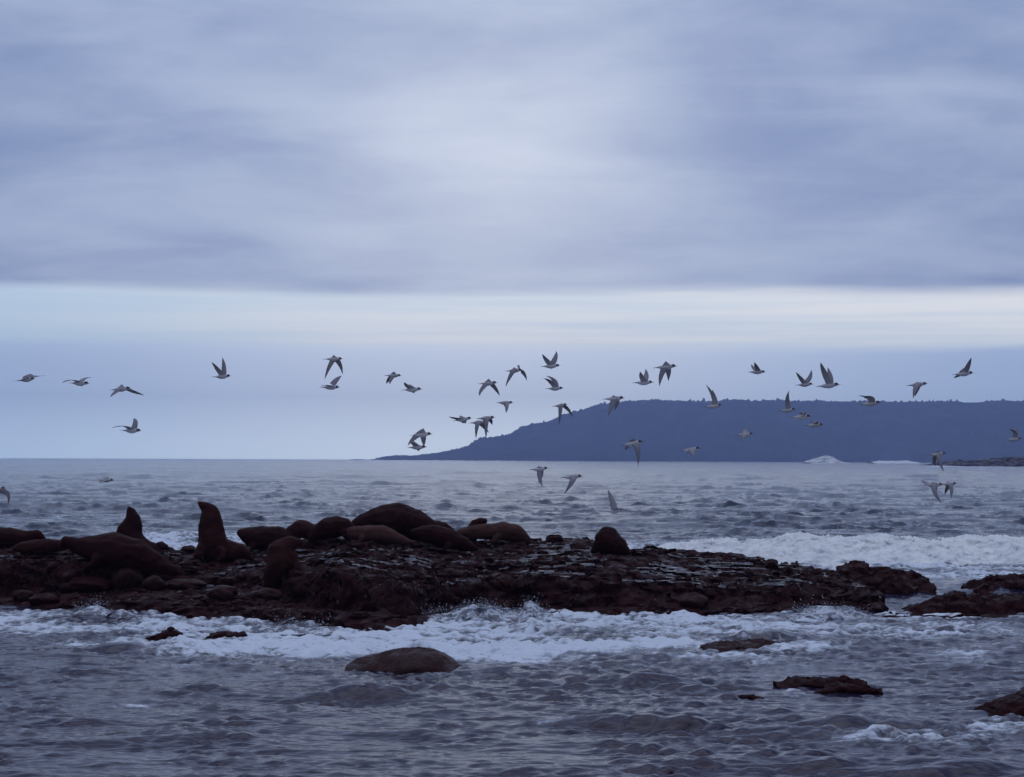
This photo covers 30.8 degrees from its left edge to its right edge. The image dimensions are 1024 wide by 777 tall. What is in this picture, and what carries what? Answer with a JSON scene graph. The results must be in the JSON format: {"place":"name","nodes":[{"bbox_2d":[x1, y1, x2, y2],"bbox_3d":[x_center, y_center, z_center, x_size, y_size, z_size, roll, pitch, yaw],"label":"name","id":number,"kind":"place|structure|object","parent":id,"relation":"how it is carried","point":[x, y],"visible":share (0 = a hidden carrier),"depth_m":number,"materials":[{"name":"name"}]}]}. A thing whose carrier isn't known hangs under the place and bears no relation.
{"place":"outdoors","nodes":[
{"label":"outdoors","id":0,"kind":"place"},
{"bbox_2d":[0,487,9,503],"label":"tern","id":1,"kind":"object","parent":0,"point":[3,490],"visible":1,"depth_m":43.74,"materials":[{"name":"white"}]},
{"bbox_2d":[12,374,45,381],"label":"tern","id":2,"kind":"object","parent":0,"point":[28,378],"visible":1,"depth_m":49.02,"materials":[{"name":"grey"}]},
{"bbox_2d":[62,377,90,385],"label":"tern","id":3,"kind":"object","parent":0,"point":[81,382],"visible":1,"depth_m":40.11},
{"bbox_2d":[98,477,114,481],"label":"tern","id":4,"kind":"object","parent":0,"point":[106,479],"visible":1,"depth_m":48.02,"materials":[{"name":"white"}]},
{"bbox_2d":[110,385,142,396],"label":"tern","id":5,"kind":"object","parent":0,"point":[121,388],"visible":1,"depth_m":40.86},
{"bbox_2d":[113,418,141,433],"bbox_3d":[-8.161,0.794,39.345,0.630,0.334,0.303,1,-2,-11],"label":"tern","id":6,"kind":"object","parent":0,"point":[133,429],"visible":1,"depth_m":39.30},
{"bbox_2d":[212,357,229,378],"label":"tern","id":7,"kind":"object","parent":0,"point":[222,374],"visible":1,"depth_m":44.78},
{"bbox_2d":[321,376,340,389],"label":"tern","id":8,"kind":"object","parent":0,"point":[333,383],"visible":1,"depth_m":43.84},
{"bbox_2d":[325,355,342,377],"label":"tern","id":9,"kind":"object","parent":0,"point":[334,358],"visible":1,"depth_m":45.90,"materials":[{"name":"grey"}]},
{"bbox_2d":[384,372,401,383],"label":"tern","id":10,"kind":"object","parent":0,"point":[392,376],"visible":1,"depth_m":50.73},
{"bbox_2d":[404,383,420,392],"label":"tern","id":11,"kind":"object","parent":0,"point":[411,388],"visible":1,"depth_m":41.84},
{"bbox_2d":[407,441,424,450],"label":"tern","id":12,"kind":"object","parent":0,"point":[416,446],"visible":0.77,"depth_m":43.73,"materials":[{"name":"white"}]},
{"bbox_2d":[408,428,430,445],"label":"tern","id":13,"kind":"object","parent":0,"point":[422,433],"visible":1,"depth_m":39.21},
{"bbox_2d":[450,415,470,422],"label":"tern","id":14,"kind":"object","parent":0,"point":[462,419],"visible":1,"depth_m":44.36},
{"bbox_2d":[471,420,488,435],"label":"tern","id":15,"kind":"object","parent":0,"point":[477,423],"visible":0.73,"depth_m":46.82,"materials":[{"name":"grey"}]},
{"bbox_2d":[476,416,494,435],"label":"tern","id":16,"kind":"object","parent":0,"point":[487,419],"visible":1,"depth_m":44.68,"materials":[{"name":"grey"}]},
{"bbox_2d":[479,379,499,395],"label":"tern","id":17,"kind":"object","parent":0,"point":[487,382],"visible":1,"depth_m":44.76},
{"bbox_2d":[497,401,512,411],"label":"tern","id":18,"kind":"object","parent":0,"point":[506,404],"visible":1,"depth_m":49.37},
{"bbox_2d":[0,458,1023,776],"bbox_3d":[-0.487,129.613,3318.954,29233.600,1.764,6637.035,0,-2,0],"label":"sea","id":19,"kind":"structure","parent":0,"point":[560,694],"depth_m":31.58,"materials":[{"name":"liquid"}]},
{"bbox_2d":[70,592,111,615],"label":"surge wave","id":20,"kind":"object","parent":19,"relation":"on","point":[96,609],"visible":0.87,"depth_m":40.55,"materials":[{"name":"liquid"}]},
{"bbox_2d":[145,626,182,640],"bbox_3d":[-6.800,4.978,35.595,1.067,0.844,0.663,0,-2,0],"label":"half sunk rock","id":21,"kind":"object","parent":19,"relation":"in","point":[170,631],"visible":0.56,"depth_m":35.45,"materials":[{"name":"brown stone"}]},
{"bbox_2d":[205,631,247,639],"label":"half sunk rock","id":22,"kind":"object","parent":19,"relation":"in","point":[217,634],"visible":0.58,"depth_m":35.75,"materials":[{"name":"brown stone"}]},
{"bbox_2d":[249,600,334,634],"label":"surge wave","id":23,"kind":"object","parent":19,"relation":"on","point":[267,628],"visible":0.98,"depth_m":36.78,"materials":[{"name":"liquid"}]},
{"bbox_2d":[345,646,461,674],"bbox_3d":[-1.812,4.674,30.408,2.029,0.873,2.407,0,-2,0],"label":"smooth boulder","id":24,"kind":"object","parent":19,"relation":"in","point":[402,660],"visible":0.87,"depth_m":29.95,"materials":[{"name":"brown stone"}]},
{"bbox_2d":[417,588,553,623],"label":"surge wave","id":25,"kind":"object","parent":19,"relation":"on","point":[480,612],"visible":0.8,"depth_m":39.53,"materials":[{"name":"liquid"}]},
{"bbox_2d":[0,537,1008,630],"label":"rock reef","id":26,"kind":"object","parent":19,"relation":"in","point":[355,584],"visible":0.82,"depth_m":43.79,"materials":[{"name":"stone"}]},
{"bbox_2d":[0,527,45,548],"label":"sea lion","id":27,"kind":"object","parent":26,"relation":"on","point":[9,536],"visible":0.78,"depth_m":48.05},
{"bbox_2d":[12,590,34,601],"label":"boulder","id":28,"kind":"object","parent":26,"relation":"on","point":[22,595],"visible":0.88,"depth_m":43.03,"materials":[{"name":"brown stone"}]},
{"bbox_2d":[12,539,67,554],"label":"sea lion","id":29,"kind":"object","parent":26,"relation":"on","point":[39,546],"visible":0.88,"depth_m":45.61},
{"bbox_2d":[28,593,59,604],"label":"boulder","id":30,"kind":"object","parent":26,"relation":"on","point":[43,598],"visible":1,"depth_m":42.55,"materials":[{"name":"brown stone"}]},
{"bbox_2d":[56,600,74,607],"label":"boulder","id":31,"kind":"object","parent":26,"relation":"on","point":[66,604],"visible":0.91,"depth_m":42.03,"materials":[{"name":"brown stone"}]},
{"bbox_2d":[58,575,111,592],"bbox_3d":[-10.197,4.687,44.280,1.302,0.458,0.983,0,-2,0],"label":"boulder","id":32,"kind":"object","parent":26,"relation":"on","point":[86,584],"visible":0.94,"depth_m":43.95,"materials":[{"name":"brown stone"}]},
{"bbox_2d":[60,532,182,575],"bbox_3d":[-9.423,4.015,44.754,2.991,1.104,0.927,0,-2,0],"label":"sea lion","id":33,"kind":"object","parent":26,"relation":"on","point":[114,550],"visible":1,"depth_m":44.49},
{"bbox_2d":[111,567,143,589],"bbox_3d":[-9.220,4.565,44.539,0.809,0.653,0.564,0,-2,0],"label":"boulder","id":34,"kind":"object","parent":26,"relation":"on","point":[131,577],"visible":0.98,"depth_m":44.33,"materials":[{"name":"brown stone"}]},
{"bbox_2d":[116,507,162,551],"bbox_3d":[-9.986,3.917,49.860,1.446,1.487,0.640,0,-2,0],"label":"sea lion","id":35,"kind":"object","parent":26,"relation":"on","point":[130,525],"visible":0.52,"depth_m":49.74},
{"bbox_2d":[142,575,165,590],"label":"boulder","id":36,"kind":"object","parent":26,"relation":"on","point":[154,582],"visible":0.94,"depth_m":43.50,"materials":[{"name":"brown stone"}]},
{"bbox_2d":[156,541,167,549],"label":"boulder","id":37,"kind":"object","parent":26,"relation":"on","point":[162,545],"visible":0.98,"depth_m":49.87,"materials":[{"name":"brown stone"}]},
{"bbox_2d":[165,579,207,590],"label":"boulder","id":38,"kind":"object","parent":26,"relation":"on","point":[179,584],"visible":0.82,"depth_m":43.84,"materials":[{"name":"brown stone"}]},
{"bbox_2d":[180,545,195,552],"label":"boulder","id":39,"kind":"object","parent":26,"relation":"on","point":[190,548],"visible":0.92,"depth_m":49.84,"materials":[{"name":"brown stone"}]},
{"bbox_2d":[190,501,253,561],"bbox_3d":[-7.287,3.632,46.776,1.490,1.570,0.729,0,-2,9],"label":"sea lion","id":40,"kind":"object","parent":26,"relation":"on","point":[215,544],"visible":1,"depth_m":46.70},
{"bbox_2d":[206,585,237,600],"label":"boulder","id":41,"kind":"object","parent":26,"relation":"on","point":[223,592],"visible":1,"depth_m":41.71,"materials":[{"name":"brown stone"}]},
{"bbox_2d":[237,526,293,551],"bbox_3d":[-6.416,3.983,49.139,1.745,0.697,0.693,0,-2,0],"label":"sea lion","id":42,"kind":"object","parent":26,"relation":"on","point":[262,538],"visible":0.73,"depth_m":48.89},
{"bbox_2d":[252,587,282,599],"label":"boulder","id":43,"kind":"object","parent":26,"relation":"on","point":[267,593],"visible":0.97,"depth_m":41.02,"materials":[{"name":"brown stone"}]},
{"bbox_2d":[263,536,302,586],"bbox_3d":[-5.163,3.947,42.174,0.986,1.174,0.637,0,-2,0],"label":"sea lion","id":44,"kind":"object","parent":26,"relation":"on","point":[282,557],"visible":0.94,"depth_m":41.98},
{"bbox_2d":[286,520,314,539],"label":"sea lion","id":45,"kind":"object","parent":26,"relation":"on","point":[300,529],"visible":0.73,"depth_m":48.95},
{"bbox_2d":[308,516,353,542],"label":"sea lion","id":46,"kind":"object","parent":26,"relation":"on","point":[328,528],"visible":1,"depth_m":48.54},
{"bbox_2d":[346,525,414,544],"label":"sea lion","id":47,"kind":"object","parent":26,"relation":"on","point":[382,534],"visible":0.97,"depth_m":48.43},
{"bbox_2d":[352,502,439,538],"bbox_3d":[-3.114,3.655,50.698,2.552,1.085,1.003,0,-2,0],"label":"sea lion","id":48,"kind":"object","parent":26,"relation":"on","point":[402,519],"visible":0.62,"depth_m":50.35},
{"bbox_2d":[411,525,478,551],"bbox_3d":[-1.796,3.998,49.447,1.823,0.738,0.660,0,-2,0],"label":"sea lion","id":49,"kind":"object","parent":26,"relation":"on","point":[442,536],"visible":0.99,"depth_m":49.29},
{"bbox_2d":[435,520,454,529],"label":"sea lion","id":50,"kind":"object","parent":26,"relation":"on","point":[441,523],"visible":0.31,"depth_m":50.80},
{"bbox_2d":[467,518,486,540],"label":"sea lion","id":51,"kind":"object","parent":26,"relation":"on","point":[477,521],"visible":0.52,"depth_m":50.99},
{"bbox_2d":[457,521,530,543],"bbox_3d":[-0.537,3.926,50.634,2.114,0.596,0.618,0,-2,0],"label":"sea lion","id":52,"kind":"object","parent":26,"relation":"on","point":[493,533],"visible":0.94,"depth_m":50.52},
{"bbox_2d":[546,534,562,542],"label":"boulder","id":53,"kind":"object","parent":26,"relation":"on","point":[552,538],"visible":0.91,"depth_m":50.95,"materials":[{"name":"brown stone"}]},
{"bbox_2d":[590,526,630,555],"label":"sea lion","id":54,"kind":"object","parent":26,"relation":"on","point":[609,540],"visible":0.91,"depth_m":49.00},
{"bbox_2d":[676,592,708,608],"bbox_3d":[4.131,4.887,42.544,0.750,0.448,0.594,0,-2,0],"label":"boulder","id":55,"kind":"object","parent":26,"relation":"on","point":[694,599],"visible":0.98,"depth_m":42.36,"materials":[{"name":"brown stone"}]},
{"bbox_2d":[764,559,777,569],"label":"boulder","id":56,"kind":"object","parent":26,"relation":"on","point":[772,563],"visible":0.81,"depth_m":47.74,"materials":[{"name":"brown stone"}]},
{"bbox_2d":[700,638,781,651],"bbox_3d":[4.479,4.959,33.737,2.403,0.761,2.526,0,-2,0],"label":"flat rock","id":57,"kind":"object","parent":19,"relation":"in","point":[726,645],"visible":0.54,"depth_m":33.42,"materials":[{"name":"brown stone"}]},
{"bbox_2d":[737,694,763,699],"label":"half sunk rock","id":58,"kind":"object","parent":19,"relation":"in","point":[750,696],"visible":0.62,"depth_m":26.78,"materials":[{"name":"brown stone"}]},
{"bbox_2d":[772,675,870,687],"bbox_3d":[4.755,4.697,28.500,1.608,0.618,0.846,0,-2,0],"label":"half sunk rock","id":59,"kind":"object","parent":19,"relation":"in","point":[807,681],"visible":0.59,"depth_m":28.32,"materials":[{"name":"brown stone"}]},
{"bbox_2d":[801,455,845,463],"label":"distant breaker","id":60,"kind":"object","parent":19,"relation":"on","point":[825,459],"visible":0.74,"depth_m":2050.53,"materials":[{"name":"liquid"}]},
{"bbox_2d":[786,584,873,622],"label":"surge wave","id":61,"kind":"object","parent":19,"relation":"on","point":[825,614],"visible":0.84,"depth_m":40.46,"materials":[{"name":"liquid"}]},
{"bbox_2d":[654,525,1023,567],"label":"breaking wave","id":62,"kind":"object","parent":19,"relation":"on","point":[833,550],"visible":0.88,"depth_m":62.91,"materials":[{"name":"liquid"}]},
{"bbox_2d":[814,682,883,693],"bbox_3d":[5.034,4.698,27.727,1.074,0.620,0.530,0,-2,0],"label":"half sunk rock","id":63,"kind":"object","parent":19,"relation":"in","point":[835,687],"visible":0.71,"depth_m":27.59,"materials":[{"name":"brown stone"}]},
{"bbox_2d":[836,560,936,594],"bbox_3d":[9.848,5.407,49.132,2.843,1.731,4.264,0,-2,0],"label":"rock ledge","id":64,"kind":"object","parent":19,"relation":"in","point":[885,579],"visible":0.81,"depth_m":48.26,"materials":[{"name":"brown stone"}]},
{"bbox_2d":[868,460,920,463],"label":"distant breaker","id":65,"kind":"object","parent":19,"relation":"on","point":[907,462],"visible":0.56,"depth_m":2204.91,"materials":[{"name":"liquid"}]},
{"bbox_2d":[901,590,1023,615],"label":"rock ledge","id":66,"kind":"object","parent":19,"relation":"in","point":[961,602],"visible":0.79,"depth_m":41.99,"materials":[{"name":"brown stone"}]},
{"bbox_2d":[925,456,1023,466],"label":"distant reef","id":67,"kind":"object","parent":19,"relation":"in","point":[1012,461],"visible":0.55,"depth_m":1178.11},
{"bbox_2d":[961,573,1023,594],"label":"rock ledge","id":68,"kind":"object","parent":19,"relation":"in","point":[986,585],"visible":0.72,"depth_m":48.58,"materials":[{"name":"brown stone"}]},
{"bbox_2d":[973,687,1023,716],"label":"shore rock","id":69,"kind":"object","parent":19,"relation":"in","point":[1008,704],"visible":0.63,"depth_m":24.81,"materials":[{"name":"brown stone"}]},
{"bbox_2d":[0,0,1023,459],"label":"sky","id":70,"kind":"structure","parent":0,"point":[447,197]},
{"bbox_2d":[505,365,526,386],"bbox_3d":[0.107,-0.324,48.180,0.602,0.572,0.189,1,-2,-10],"label":"tern","id":71,"kind":"object","parent":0,"point":[513,371],"visible":1,"depth_m":48.12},
{"bbox_2d":[530,466,546,486],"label":"tern","id":72,"kind":"object","parent":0,"point":[539,470],"visible":1,"depth_m":43.60,"materials":[{"name":"white"}]},
{"bbox_2d":[540,351,560,368],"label":"tern","id":73,"kind":"object","parent":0,"point":[551,364],"visible":1,"depth_m":43.77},
{"bbox_2d":[543,376,561,390],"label":"tern","id":74,"kind":"object","parent":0,"point":[553,383],"visible":1,"depth_m":48.17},
{"bbox_2d":[552,403,572,423],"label":"tern","id":75,"kind":"object","parent":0,"point":[561,406],"visible":1,"depth_m":50.67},
{"bbox_2d":[559,474,582,493],"bbox_3d":[1.130,1.906,37.054,0.447,0.388,0.495,2,-3,-32],"label":"tern","id":76,"kind":"object","parent":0,"point":[572,478],"visible":1,"depth_m":36.89,"materials":[{"name":"white"}]},
{"bbox_2d":[606,396,622,415],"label":"tern","id":77,"kind":"object","parent":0,"point":[615,400],"visible":1,"depth_m":39.26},
{"bbox_2d":[606,490,631,513],"bbox_3d":[2.078,2.191,35.863,0.662,0.470,0.322,-1,-2,28],"label":"tern","id":78,"kind":"object","parent":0,"point":[614,509],"visible":1,"depth_m":35.96,"materials":[{"name":"white"}]},
{"bbox_2d":[620,438,643,463],"bbox_3d":[2.384,1.258,36.646,0.475,0.555,0.308,-1,-3,32],"label":"tern","id":79,"kind":"object","parent":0,"point":[633,442],"visible":1,"depth_m":36.52,"materials":[{"name":"white"}]},
{"bbox_2d":[634,369,651,384],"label":"tern","id":80,"kind":"object","parent":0,"point":[644,380],"visible":1,"depth_m":40.99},
{"bbox_2d":[655,361,674,385],"bbox_3d":[2.960,-0.284,36.373,0.484,0.501,0.364,1,-2,-28],"label":"tern","id":81,"kind":"object","parent":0,"point":[666,367],"visible":1,"depth_m":36.26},
{"bbox_2d":[351,398,1023,461],"bbox_3d":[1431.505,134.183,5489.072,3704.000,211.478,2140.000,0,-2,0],"label":"headland","id":82,"kind":"structure","parent":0,"point":[846,431],"depth_m":4864.85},
{"bbox_2d":[682,447,700,456],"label":"tern","id":83,"kind":"object","parent":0,"point":[691,450],"visible":1,"depth_m":40.59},
{"bbox_2d":[705,385,721,408],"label":"tern","id":84,"kind":"object","parent":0,"point":[715,404],"visible":1,"depth_m":44.67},
{"bbox_2d":[733,429,751,439],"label":"tern","id":85,"kind":"object","parent":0,"point":[743,434],"visible":1,"depth_m":43.65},
{"bbox_2d":[750,362,764,373],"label":"tern","id":86,"kind":"object","parent":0,"point":[756,368],"visible":1,"depth_m":47.01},
{"bbox_2d":[780,391,795,411],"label":"tern","id":87,"kind":"object","parent":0,"point":[788,406],"visible":1,"depth_m":48.01,"materials":[{"name":"grey"}]},
{"bbox_2d":[790,412,811,419],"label":"tern","id":88,"kind":"object","parent":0,"point":[801,415],"visible":1,"depth_m":39.27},
{"bbox_2d":[796,370,811,386],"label":"tern","id":89,"kind":"object","parent":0,"point":[805,383],"visible":1,"depth_m":49.36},
{"bbox_2d":[804,421,822,426],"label":"tern","id":90,"kind":"object","parent":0,"point":[815,424],"visible":1,"depth_m":45.82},
{"bbox_2d":[815,363,840,387],"bbox_3d":[6.259,-0.251,36.990,0.464,0.501,0.349,1,-2,-22],"label":"tern","id":91,"kind":"object","parent":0,"point":[828,378],"visible":1,"depth_m":36.94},
{"bbox_2d":[857,395,880,406],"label":"tern","id":92,"kind":"object","parent":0,"point":[871,401],"visible":1,"depth_m":36.23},
{"bbox_2d":[906,382,927,397],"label":"tern","id":93,"kind":"object","parent":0,"point":[917,386],"visible":1,"depth_m":40.84,"materials":[{"name":"grey"}]},
{"bbox_2d":[922,480,943,502],"bbox_3d":[8.874,2.180,39.260,0.498,0.484,0.303,-1,-2,29],"label":"tern","id":94,"kind":"object","parent":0,"point":[933,485],"visible":1,"depth_m":39.19,"materials":[{"name":"white"}]},
{"bbox_2d":[931,451,946,470],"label":"tern","id":95,"kind":"object","parent":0,"point":[937,455],"visible":1,"depth_m":45.60,"materials":[{"name":"white"}]},
{"bbox_2d":[943,481,956,496],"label":"tern","id":96,"kind":"object","parent":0,"point":[948,485],"visible":0.87,"depth_m":50.58,"materials":[{"name":"white"}]},
{"bbox_2d":[953,357,972,377],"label":"tern","id":97,"kind":"object","parent":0,"point":[965,371],"visible":1,"depth_m":40.85,"materials":[{"name":"grey"}]},
{"bbox_2d":[1007,428,1020,441],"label":"tern","id":98,"kind":"object","parent":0,"point":[1015,435],"visible":1,"depth_m":50.66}
]}

